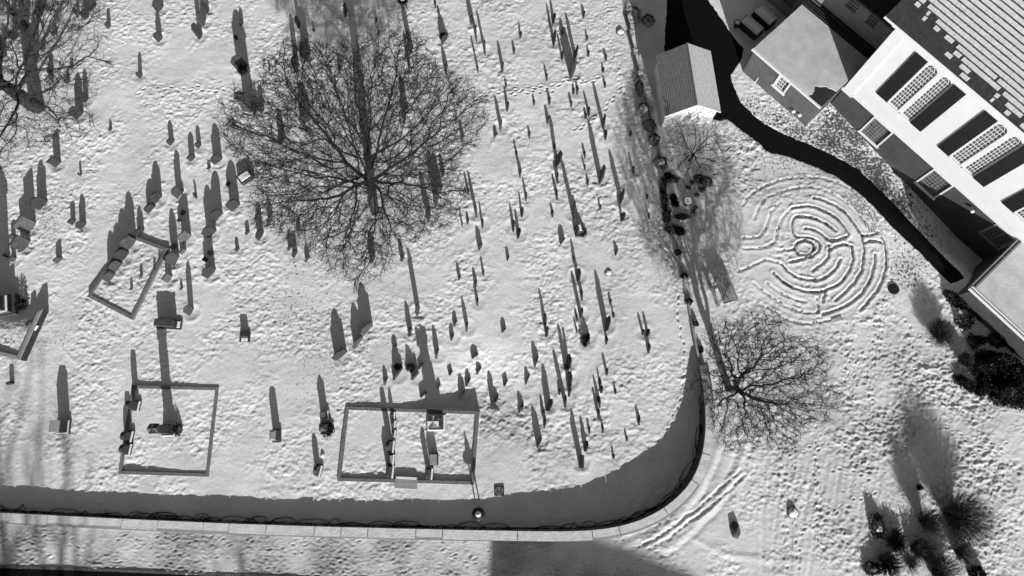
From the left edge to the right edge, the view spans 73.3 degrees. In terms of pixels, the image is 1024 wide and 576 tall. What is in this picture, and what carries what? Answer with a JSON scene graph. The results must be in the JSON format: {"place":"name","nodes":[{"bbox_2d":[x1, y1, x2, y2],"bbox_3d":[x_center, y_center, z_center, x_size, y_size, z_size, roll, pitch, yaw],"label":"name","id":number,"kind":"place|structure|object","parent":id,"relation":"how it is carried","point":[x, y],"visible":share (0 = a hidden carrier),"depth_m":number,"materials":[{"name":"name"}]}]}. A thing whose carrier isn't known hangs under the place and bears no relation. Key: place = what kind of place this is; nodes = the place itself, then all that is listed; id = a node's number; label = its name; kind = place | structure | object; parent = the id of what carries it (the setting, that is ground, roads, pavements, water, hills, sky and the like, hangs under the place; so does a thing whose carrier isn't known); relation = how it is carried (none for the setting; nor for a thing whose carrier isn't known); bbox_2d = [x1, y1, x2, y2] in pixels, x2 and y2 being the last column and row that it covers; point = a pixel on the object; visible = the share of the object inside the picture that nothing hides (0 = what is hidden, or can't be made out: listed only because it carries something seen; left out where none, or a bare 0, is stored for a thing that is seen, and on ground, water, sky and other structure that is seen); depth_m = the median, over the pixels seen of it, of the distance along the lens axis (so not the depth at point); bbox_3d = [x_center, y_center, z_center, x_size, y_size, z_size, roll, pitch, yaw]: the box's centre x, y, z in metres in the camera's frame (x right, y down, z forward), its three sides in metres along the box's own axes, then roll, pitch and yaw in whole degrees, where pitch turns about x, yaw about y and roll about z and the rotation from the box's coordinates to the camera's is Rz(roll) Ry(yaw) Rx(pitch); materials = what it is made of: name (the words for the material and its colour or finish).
{"place":"outdoors","nodes":[
{"label":"outdoors","id":0,"kind":"place"},
{"bbox_2d":[0,568,200,575],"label":"road","id":1,"kind":"structure","parent":0,"point":[21,572],"depth_m":47.18,"materials":[{"name":"asphalt"}]},
{"bbox_2d":[0,565,280,575],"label":"road kerb","id":2,"kind":"structure","parent":1,"relation":"on","point":[108,570],"depth_m":47.09,"materials":[{"name":"stone"}]},
{"bbox_2d":[0,0,1023,575],"bbox_3d":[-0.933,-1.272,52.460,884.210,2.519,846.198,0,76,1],"label":"ground","id":3,"kind":"structure","parent":0,"point":[900,430],"depth_m":50.81,"materials":[{"name":"snow"}]},
{"bbox_2d":[0,293,19,317],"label":"monument","id":4,"kind":"object","parent":3,"relation":"on","point":[8,307],"visible":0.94,"depth_m":51.09,"materials":[{"name":"stone"}]},
{"bbox_2d":[8,234,30,251],"bbox_3d":[-37.395,-3.383,52.338,0.161,1.590,1.000,27,77,10],"label":"headstone","id":5,"kind":"object","parent":3,"relation":"on","point":[19,243],"visible":1,"depth_m":52.16,"materials":[{"name":"grey stone"}]},
{"bbox_2d":[14,298,27,310],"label":"evergreen shrub","id":6,"kind":"object","parent":3,"relation":"on","point":[19,302],"visible":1,"depth_m":51.39,"materials":[{"name":"black plant"}]},
{"bbox_2d":[12,215,35,233],"bbox_3d":[-37.236,-4.813,52.602,0.178,1.735,1.050,27,79,10],"label":"headstone","id":7,"kind":"object","parent":3,"relation":"on","point":[24,224],"visible":1,"depth_m":52.40,"materials":[{"name":"stone"}]},
{"bbox_2d":[0,310,48,360],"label":"grave plot","id":8,"kind":"object","parent":3,"relation":"on","point":[30,339],"visible":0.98,"depth_m":50.60,"materials":[{"name":"stone"}]},
{"bbox_2d":[30,196,47,209],"bbox_3d":[-36.615,-6.582,53.173,0.114,1.473,0.950,34,78,10],"label":"headstone","id":9,"kind":"object","parent":3,"relation":"on","point":[38,202],"visible":1,"depth_m":53.09,"materials":[{"name":"stone"}]},
{"bbox_2d":[46,156,60,167],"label":"headstone","id":10,"kind":"object","parent":3,"relation":"on","point":[53,161],"visible":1,"depth_m":53.93,"materials":[{"name":"stone"}]},
{"bbox_2d":[0,0,117,176],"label":"bare tree","id":11,"kind":"object","parent":3,"relation":"on","point":[22,97],"visible":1,"depth_m":49.24,"materials":[{"name":"grey plant"}]},
{"bbox_2d":[48,420,71,434],"bbox_3d":[-32.222,9.889,48.993,0.950,1.580,1.000,-3,76,0],"label":"monument","id":12,"kind":"object","parent":3,"relation":"on","point":[57,427],"visible":1,"depth_m":48.69,"materials":[{"name":"stone"}]},
{"bbox_2d":[102,271,114,281],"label":"headstone","id":13,"kind":"object","parent":3,"relation":"on","point":[107,276],"visible":1,"depth_m":51.43,"materials":[{"name":"grey stone"}]},
{"bbox_2d":[108,260,121,271],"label":"headstone","id":14,"kind":"object","parent":3,"relation":"on","point":[114,265],"visible":1,"depth_m":51.72,"materials":[{"name":"grey stone"}]},
{"bbox_2d":[113,249,128,262],"bbox_3d":[-29.564,-2.451,51.977,0.086,1.443,0.900,32,78,10],"label":"headstone","id":15,"kind":"object","parent":3,"relation":"on","point":[119,255],"visible":1,"depth_m":51.88,"materials":[{"name":"stone"}]},
{"bbox_2d":[119,235,136,250],"bbox_3d":[-29.154,-3.425,52.161,0.088,1.610,1.050,32,80,9],"label":"headstone","id":16,"kind":"object","parent":3,"relation":"on","point":[127,243],"visible":1,"depth_m":52.07,"materials":[{"name":"grey stone"}]},
{"bbox_2d":[87,233,169,319],"bbox_3d":[-29.029,-0.919,52.287,4.067,0.771,5.902,20,77,6],"label":"grave plot","id":17,"kind":"object","parent":3,"relation":"on","point":[133,315],"visible":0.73,"depth_m":51.76,"materials":[{"name":"stone"}]},
{"bbox_2d":[125,400,141,410],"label":"plinth headstone","id":18,"kind":"object","parent":3,"relation":"on","point":[134,405],"visible":1,"depth_m":49.28,"materials":[{"name":"stone"}]},
{"bbox_2d":[148,191,161,204],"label":"headstone","id":19,"kind":"object","parent":3,"relation":"on","point":[155,197],"visible":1,"depth_m":53.07,"materials":[{"name":"stone"}]},
{"bbox_2d":[152,0,163,12],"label":"headstone","id":20,"kind":"object","parent":3,"relation":"on","point":[157,5],"visible":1,"depth_m":57.22,"materials":[{"name":"stone"}]},
{"bbox_2d":[146,423,177,436],"bbox_3d":[-24.550,9.903,48.241,0.980,2.800,0.980,-2,76,0],"label":"monument","id":21,"kind":"object","parent":3,"relation":"on","point":[164,430],"visible":1,"depth_m":48.03,"materials":[{"name":"stone"}]},
{"bbox_2d":[118,385,218,476],"bbox_3d":[-24.560,10.249,49.531,6.477,0.660,6.412,0,76,1],"label":"grave plot","id":22,"kind":"object","parent":3,"relation":"on","point":[127,426],"visible":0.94,"depth_m":49.28,"materials":[{"name":"stone"}]},
{"bbox_2d":[118,443,133,454],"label":"plinth headstone","id":23,"kind":"object","parent":22,"relation":"on","point":[126,449],"visible":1,"depth_m":48.74,"materials":[{"name":"stone"}]},
{"bbox_2d":[120,430,134,441],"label":"plinth headstone","id":24,"kind":"object","parent":22,"relation":"on","point":[128,436],"visible":1,"depth_m":48.92,"materials":[{"name":"stone"}]},
{"bbox_2d":[154,318,182,329],"bbox_3d":[-25.457,2.642,50.987,1.850,1.000,0.750,3,76,2],"label":"chest tomb","id":25,"kind":"object","parent":3,"relation":"on","point":[174,324],"visible":1,"depth_m":50.70,"materials":[{"name":"stone"}]},
{"bbox_2d":[165,251,179,265],"bbox_3d":[-25.604,-2.219,51.836,0.110,1.571,0.850,24,75,9],"label":"headstone","id":26,"kind":"object","parent":3,"relation":"on","point":[171,258],"visible":1,"depth_m":51.73,"materials":[{"name":"grey stone"}]},
{"bbox_2d":[171,186,181,198],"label":"headstone","id":27,"kind":"object","parent":3,"relation":"on","point":[175,192],"visible":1,"depth_m":53.04,"materials":[{"name":"grey stone"}]},
{"bbox_2d":[176,230,191,243],"bbox_3d":[-24.954,-3.869,52.367,0.129,1.321,0.850,37,79,10],"label":"headstone","id":28,"kind":"object","parent":3,"relation":"on","point":[183,236],"visible":1,"depth_m":52.18,"materials":[{"name":"stone"}]},
{"bbox_2d":[191,23,202,39],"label":"headstone","id":29,"kind":"object","parent":3,"relation":"on","point":[197,31],"visible":1,"depth_m":56.28,"materials":[{"name":"stone"}]},
{"bbox_2d":[197,11,205,25],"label":"headstone","id":30,"kind":"object","parent":3,"relation":"on","point":[201,18],"visible":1,"depth_m":56.69,"materials":[{"name":"grey stone"}]},
{"bbox_2d":[201,265,215,278],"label":"headstone","id":31,"kind":"object","parent":3,"relation":"on","point":[208,271],"visible":1,"depth_m":51.52,"materials":[{"name":"stone"}]},
{"bbox_2d":[201,226,215,237],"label":"headstone","id":32,"kind":"object","parent":3,"relation":"on","point":[208,231],"visible":1,"depth_m":52.20,"materials":[{"name":"stone"}]},
{"bbox_2d":[209,209,222,221],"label":"headstone","id":33,"kind":"object","parent":3,"relation":"on","point":[215,215],"visible":1,"depth_m":52.56,"materials":[{"name":"stone"}]},
{"bbox_2d":[209,154,222,164],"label":"headstone","id":34,"kind":"object","parent":3,"relation":"on","point":[216,159],"visible":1,"depth_m":53.79,"materials":[{"name":"stone"}]},
{"bbox_2d":[225,199,239,210],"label":"headstone","id":35,"kind":"object","parent":3,"relation":"on","point":[231,204],"visible":1,"depth_m":52.67,"materials":[{"name":"stone"}]},
{"bbox_2d":[230,55,247,70],"bbox_3d":[-22.028,-18.117,55.461,0.950,2.039,0.083,-40,80,-5],"label":"headstone","id":36,"kind":"object","parent":3,"relation":"on","point":[236,61],"visible":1,"depth_m":55.27,"materials":[{"name":"stone"}]},
{"bbox_2d":[234,90,254,115],"bbox_3d":[-21.080,-14.591,54.275,0.950,2.700,0.950,12,77,4],"label":"monument","id":37,"kind":"object","parent":3,"relation":"on","point":[243,96],"visible":0.33,"depth_m":53.85,"materials":[{"name":"stone"}]},
{"bbox_2d":[239,332,250,341],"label":"monument","id":38,"kind":"object","parent":3,"relation":"on","point":[244,336],"visible":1,"depth_m":50.71,"materials":[{"name":"stone"}]},
{"bbox_2d":[236,169,254,185],"bbox_3d":[-20.822,-8.641,53.815,1.149,0.670,0.849,-37,79,-8],"label":"monument","id":39,"kind":"object","parent":3,"relation":"on","point":[241,178],"visible":0.66,"depth_m":53.50,"materials":[{"name":"stone"}]},
{"bbox_2d":[269,429,281,442],"bbox_3d":[-16.774,10.457,48.757,0.600,1.300,0.950,-4,76,0],"label":"monument","id":40,"kind":"object","parent":3,"relation":"on","point":[275,435],"visible":1,"depth_m":48.39,"materials":[{"name":"stone"}]},
{"bbox_2d":[313,464,323,476],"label":"plinth headstone","id":41,"kind":"object","parent":3,"relation":"on","point":[318,469],"visible":1,"depth_m":48.31,"materials":[{"name":"stone"}]},
{"bbox_2d":[320,410,329,420],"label":"monument","id":42,"kind":"object","parent":3,"relation":"on","point":[324,415],"visible":1,"depth_m":49.18,"materials":[{"name":"stone"}]},
{"bbox_2d":[319,422,331,433],"bbox_3d":[-13.289,9.921,48.759,0.750,1.500,0.800,-4,76,0],"label":"monument","id":43,"kind":"object","parent":3,"relation":"on","point":[323,427],"visible":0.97,"depth_m":48.44,"materials":[{"name":"stone"}]},
{"bbox_2d":[332,349,346,360],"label":"headstone","id":44,"kind":"object","parent":3,"relation":"on","point":[337,355],"visible":1,"depth_m":49.91,"materials":[{"name":"stone"}]},
{"bbox_2d":[212,14,495,293],"bbox_3d":[-10.133,-8.930,46.498,17.667,14.946,17.514,43,81,10],"label":"oak tree","id":45,"kind":"object","parent":3,"relation":"on","point":[371,187],"visible":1,"depth_m":43.30,"materials":[{"name":"grey plant"}]},
{"bbox_2d":[0,365,714,541],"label":"churchyard wall","id":46,"kind":"structure","parent":3,"relation":"on","point":[682,496],"depth_m":47.17,"materials":[{"name":"stone"}]},
{"bbox_2d":[395,476,417,488],"bbox_3d":[-7.408,13.659,48.308,1.560,0.490,0.830,3,76,2],"label":"stone step","id":47,"kind":"object","parent":3,"relation":"on","point":[404,482],"visible":1,"depth_m":48.13,"materials":[{"name":"stone"}]},
{"bbox_2d":[337,406,479,484],"bbox_3d":[-7.291,11.194,49.027,9.919,0.668,5.382,0,76,1],"label":"grave plot","id":48,"kind":"object","parent":3,"relation":"on","point":[347,409],"visible":0.94,"depth_m":48.79,"materials":[{"name":"stone"}]},
{"bbox_2d":[385,464,394,478],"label":"plinth headstone","id":49,"kind":"object","parent":48,"relation":"on","point":[390,471],"visible":1,"depth_m":48.07,"materials":[{"name":"stone"}]},
{"bbox_2d":[385,440,395,452],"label":"plinth headstone","id":50,"kind":"object","parent":48,"relation":"on","point":[389,446],"visible":1,"depth_m":48.55,"materials":[{"name":"stone"}]},
{"bbox_2d":[425,467,433,479],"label":"plinth headstone","id":51,"kind":"object","parent":48,"relation":"on","point":[429,473],"visible":1,"depth_m":48.14,"materials":[{"name":"stone"}]},
{"bbox_2d":[429,453,438,465],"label":"monument","id":52,"kind":"object","parent":3,"relation":"on","point":[433,458],"visible":1,"depth_m":48.05,"materials":[{"name":"stone"}]},
{"bbox_2d":[427,414,445,431],"bbox_3d":[-5.393,9.420,48.269,1.350,2.650,1.200,-1,76,1],"label":"monument","id":53,"kind":"object","parent":3,"relation":"on","point":[436,422],"visible":1,"depth_m":48.59,"materials":[{"name":"stone"}]},
{"bbox_2d":[472,506,485,520],"bbox_3d":[-2.270,15.360,46.908,1.029,2.052,1.018,0,76,1],"label":"lantern post","id":54,"kind":"object","parent":3,"relation":"on","point":[478,513],"visible":1,"depth_m":46.41,"materials":[{"name":"black metal"}]},
{"bbox_2d":[494,486,503,495],"bbox_3d":[-0.893,14.153,48.047,0.680,0.146,0.680,-1,76,1],"label":"drain cover","id":55,"kind":"object","parent":3,"relation":"on","point":[498,490],"visible":1,"depth_m":47.98,"materials":[{"name":"metal"}]},
{"bbox_2d":[573,224,583,236],"bbox_3d":[5.120,-4.397,52.127,0.750,1.190,0.800,-10,76,-1],"label":"monument","id":56,"kind":"object","parent":3,"relation":"on","point":[578,230],"visible":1,"depth_m":51.84,"materials":[{"name":"stone"}]},
{"bbox_2d":[625,6,640,23],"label":"bush","id":57,"kind":"object","parent":3,"relation":"on","point":[629,7],"visible":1,"depth_m":56.58,"materials":[{"name":"grey plant"}]},
{"bbox_2d":[635,101,652,117],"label":"bush","id":58,"kind":"object","parent":3,"relation":"on","point":[643,108],"visible":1,"depth_m":54.43,"materials":[{"name":"grey plant"}]},
{"bbox_2d":[641,118,656,132],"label":"bush","id":59,"kind":"object","parent":3,"relation":"on","point":[650,119],"visible":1,"depth_m":54.20,"materials":[{"name":"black plant"}]},
{"bbox_2d":[652,154,667,170],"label":"bush","id":60,"kind":"object","parent":3,"relation":"on","point":[662,160],"visible":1,"depth_m":53.40,"materials":[{"name":"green plant"}]},
{"bbox_2d":[622,0,700,365],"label":"kerb edging","id":61,"kind":"object","parent":3,"relation":"on","point":[681,266],"visible":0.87,"depth_m":52.26,"materials":[{"name":"stone"}]},
{"bbox_2d":[659,190,669,211],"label":"border plant","id":62,"kind":"object","parent":3,"relation":"on","point":[662,201],"visible":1,"depth_m":52.78,"materials":[{"name":"black plant"}]},
{"bbox_2d":[654,42,720,126],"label":"shed","id":63,"kind":"structure","parent":3,"relation":"on","point":[685,80],"depth_m":52.34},
{"bbox_2d":[676,112,701,125],"bbox_3d":[13.749,-13.126,53.527,1.600,2.100,0.046,-5,76,0],"label":"door","id":64,"kind":"structure","parent":63,"relation":"in","point":[683,115],"depth_m":53.40,"materials":[{"name":"white paint"}]},
{"bbox_2d":[665,109,742,188],"bbox_3d":[14.067,-10.468,51.981,5.880,4.230,5.828,-26,77,-5],"label":"bare tree","id":65,"kind":"object","parent":3,"relation":"on","point":[692,154],"visible":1,"depth_m":51.59,"materials":[{"name":"grey plant"}]},
{"bbox_2d":[707,273,738,306],"bbox_3d":[15.550,0.204,50.873,1.720,0.893,2.165,-17,77,-3],"label":"picnic table","id":66,"kind":"object","parent":3,"relation":"on","point":[732,295],"visible":1,"depth_m":50.55,"materials":[{"name":"grey wood"}]},
{"bbox_2d":[730,521,740,538],"bbox_3d":[15.295,16.565,47.023,0.712,0.494,1.230,0,76,1],"label":"boulder","id":67,"kind":"object","parent":3,"relation":"on","point":[735,531],"visible":1,"depth_m":46.96,"materials":[{"name":"stone"}]},
{"bbox_2d":[738,14,764,40],"bbox_3d":[19.454,-21.174,56.086,0.960,1.000,1.868,-42,79,-9],"label":"storage box","id":68,"kind":"object","parent":3,"relation":"on","point":[751,28],"visible":0.99,"depth_m":55.68,"materials":[{"name":"black metal"}]},
{"bbox_2d":[751,4,776,30],"bbox_3d":[20.585,-22.062,56.287,0.960,1.000,1.842,-41,79,-8],"label":"storage box","id":69,"kind":"object","parent":3,"relation":"on","point":[763,17],"visible":0.96,"depth_m":55.88,"materials":[{"name":"black metal"}]},
{"bbox_2d":[688,306,846,454],"bbox_3d":[16.192,6.079,45.476,9.966,8.980,10.049,0,76,1],"label":"bare tree","id":70,"kind":"object","parent":3,"relation":"on","point":[735,388],"visible":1,"depth_m":43.78,"materials":[{"name":"grey plant"}]},
{"bbox_2d":[786,506,798,518],"bbox_3d":[19.330,15.431,47.291,0.884,0.374,0.904,0,76,1],"label":"boulder","id":71,"kind":"object","parent":3,"relation":"on","point":[792,512],"visible":1,"depth_m":47.24,"materials":[{"name":"stone"}]},
{"bbox_2d":[743,0,873,125],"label":"annex","id":72,"kind":"object","parent":3,"relation":"on","point":[808,60],"visible":0.94,"depth_m":52.20,"materials":[{"name":"grey brick"}]},
{"bbox_2d":[771,75,790,95],"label":"window","id":73,"kind":"structure","parent":72,"relation":"in","point":[780,82],"depth_m":53.19,"materials":[{"name":"white glass"}]},
{"bbox_2d":[739,176,886,323],"bbox_3d":[22.605,-2.976,51.921,11.234,0.252,11.626,0,76,1],"label":"labyrinth","id":74,"kind":"object","parent":3,"relation":"on","point":[829,249],"visible":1,"depth_m":51.92,"materials":[{"name":"brick"}]},
{"bbox_2d":[767,0,900,52],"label":"wing","id":75,"kind":"structure","parent":3,"relation":"on","point":[868,25],"depth_m":51.42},
{"bbox_2d":[780,0,797,10],"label":"window","id":76,"kind":"structure","parent":75,"relation":"in","point":[791,4],"depth_m":55.50,"materials":[{"name":"grey glass"}]},
{"bbox_2d":[843,0,861,14],"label":"window","id":77,"kind":"structure","parent":75,"relation":"in","point":[853,5],"depth_m":50.86,"materials":[{"name":"grey glass"}]},
{"bbox_2d":[863,12,881,30],"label":"window","id":78,"kind":"structure","parent":75,"relation":"in","point":[872,20],"depth_m":50.47,"materials":[{"name":"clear glass"}]},
{"bbox_2d":[862,560,880,575],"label":"evergreen shrub","id":79,"kind":"object","parent":3,"relation":"on","point":[874,570],"visible":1,"depth_m":46.21,"materials":[{"name":"black plant"}]},
{"bbox_2d":[869,512,885,539],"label":"evergreen shrub","id":80,"kind":"object","parent":3,"relation":"on","point":[879,519],"visible":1,"depth_m":46.78,"materials":[{"name":"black plant"}]},
{"bbox_2d":[876,551,902,575],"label":"evergreen shrub","id":81,"kind":"object","parent":3,"relation":"on","point":[888,563],"visible":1,"depth_m":46.10,"materials":[{"name":"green plant"}]},
{"bbox_2d":[888,284,898,293],"bbox_3d":[28.287,0.079,51.034,0.840,0.135,0.840,0,76,1],"label":"manhole cover","id":82,"kind":"object","parent":3,"relation":"on","point":[893,288],"visible":1,"depth_m":50.97,"materials":[{"name":"black metal"}]},
{"bbox_2d":[884,528,909,553],"bbox_3d":[26.045,17.130,46.465,1.770,0.980,1.786,0,76,1],"label":"evergreen shrub","id":83,"kind":"object","parent":3,"relation":"on","point":[897,541],"visible":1,"depth_m":46.45,"materials":[{"name":"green plant"}]},
{"bbox_2d":[900,552,924,575],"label":"shrub","id":84,"kind":"object","parent":3,"relation":"on","point":[912,565],"visible":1,"depth_m":46.32,"materials":[{"name":"plant"}]},
{"bbox_2d":[910,537,938,565],"bbox_3d":[27.885,17.697,46.235,1.976,1.031,2.035,0,76,1],"label":"shrub","id":85,"kind":"object","parent":3,"relation":"on","point":[917,548],"visible":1,"depth_m":46.28,"materials":[{"name":"plant"}]},
{"bbox_2d":[831,0,1023,259],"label":"church","id":86,"kind":"structure","parent":3,"relation":"on","point":[927,103],"depth_m":46.59,"materials":[{"name":"paint"}]},
{"bbox_2d":[858,116,892,148],"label":"window","id":87,"kind":"structure","parent":86,"relation":"in","point":[875,129],"depth_m":53.08,"materials":[{"name":"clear glass"}]},
{"bbox_2d":[887,65,936,111],"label":"window","id":88,"kind":"structure","parent":86,"relation":"in","point":[929,72],"depth_m":47.25,"materials":[{"name":"white glass"}]},
{"bbox_2d":[899,77,950,122],"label":"window","id":89,"kind":"structure","parent":86,"relation":"in","point":[942,84],"depth_m":47.05,"materials":[{"name":"clear glass"}]},
{"bbox_2d":[913,169,953,199],"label":"window","id":90,"kind":"structure","parent":86,"relation":"in","point":[935,183],"depth_m":52.03,"materials":[{"name":"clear glass"}]},
{"bbox_2d":[948,124,1006,166],"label":"window","id":91,"kind":"structure","parent":86,"relation":"in","point":[997,131],"depth_m":46.22,"materials":[{"name":"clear glass"}]},
{"bbox_2d":[961,137,1021,177],"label":"window","id":92,"kind":"structure","parent":86,"relation":"in","point":[1009,145],"depth_m":45.99,"materials":[{"name":"white glass"}]},
{"bbox_2d":[913,505,947,541],"bbox_3d":[28.027,15.710,46.011,2.442,2.387,2.644,0,76,1],"label":"shrub","id":93,"kind":"object","parent":3,"relation":"on","point":[928,523],"visible":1,"depth_m":46.00,"materials":[{"name":"plant"}]},
{"bbox_2d":[924,315,957,348],"bbox_3d":[30.951,3.138,49.359,2.605,1.760,2.607,0,76,1],"label":"shrub","id":94,"kind":"object","parent":3,"relation":"on","point":[940,331],"visible":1,"depth_m":49.46,"materials":[{"name":"plant"}]},
{"bbox_2d":[924,553,966,575],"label":"shrub","id":95,"kind":"object","parent":3,"relation":"on","point":[937,569],"visible":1,"depth_m":45.77,"materials":[{"name":"plant"}]},
{"bbox_2d":[942,288,967,308],"bbox_3d":[32.616,0.793,50.485,1.132,0.866,2.129,-44,80,-9],"label":"evergreen shrub","id":96,"kind":"object","parent":3,"relation":"on","point":[955,299],"visible":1,"depth_m":50.46,"materials":[{"name":"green plant"}]},
{"bbox_2d":[952,374,977,393],"bbox_3d":[32.468,6.820,49.073,2.009,0.788,1.034,31,79,8],"label":"evergreen shrub","id":97,"kind":"object","parent":3,"relation":"on","point":[961,380],"visible":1,"depth_m":49.04,"materials":[{"name":"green plant"}]},
{"bbox_2d":[954,313,975,329],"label":"evergreen shrub","id":98,"kind":"object","parent":3,"relation":"on","point":[971,322],"visible":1,"depth_m":50.08,"materials":[{"name":"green plant"}]},
{"bbox_2d":[956,351,974,367],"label":"shrub","id":99,"kind":"object","parent":3,"relation":"on","point":[965,359],"visible":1,"depth_m":49.13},
{"bbox_2d":[933,484,1002,555],"bbox_3d":[30.164,15.205,45.407,4.736,3.714,4.918,0,76,1],"label":"shrub","id":100,"kind":"object","parent":3,"relation":"on","point":[957,514],"visible":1,"depth_m":45.59,"materials":[{"name":"plant"}]},
{"bbox_2d":[954,542,982,569],"bbox_3d":[30.607,17.884,46.010,1.976,1.259,1.857,0,76,1],"label":"shrub","id":101,"kind":"object","parent":3,"relation":"on","point":[960,554],"visible":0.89,"depth_m":46.05,"materials":[{"name":"plant"}]},
{"bbox_2d":[966,332,981,350],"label":"evergreen shrub","id":102,"kind":"object","parent":3,"relation":"on","point":[973,340],"visible":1,"depth_m":49.77,"materials":[{"name":"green plant"}]},
{"bbox_2d":[966,564,986,575],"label":"evergreen shrub","id":103,"kind":"object","parent":3,"relation":"on","point":[975,571],"visible":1,"depth_m":46.08,"materials":[{"name":"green plant"}]},
{"bbox_2d":[975,384,988,397],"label":"evergreen shrub","id":104,"kind":"object","parent":3,"relation":"on","point":[980,388],"visible":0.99,"depth_m":48.94,"materials":[{"name":"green plant"}]},
{"bbox_2d":[955,239,1023,360],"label":"building","id":105,"kind":"structure","parent":3,"relation":"on","point":[991,292],"depth_m":48.45,"materials":[{"name":"brick"}]},
{"bbox_2d":[966,348,1023,388],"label":"evergreen shrub","id":106,"kind":"object","parent":3,"relation":"on","point":[987,360],"visible":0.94,"depth_m":48.72,"materials":[{"name":"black plant"}]},
{"bbox_2d":[987,331,1008,347],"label":"evergreen shrub","id":107,"kind":"object","parent":3,"relation":"on","point":[1001,341],"visible":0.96,"depth_m":49.75,"materials":[{"name":"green plant"}]},
{"bbox_2d":[983,373,1023,410],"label":"evergreen shrub","id":108,"kind":"object","parent":3,"relation":"on","point":[1008,400],"visible":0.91,"depth_m":48.46,"materials":[{"name":"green plant"}]},
{"bbox_2d":[664,0,963,282],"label":"path","id":109,"kind":"structure","parent":0,"point":[700,23],"depth_m":54.42,"materials":[{"name":"asphalt"}]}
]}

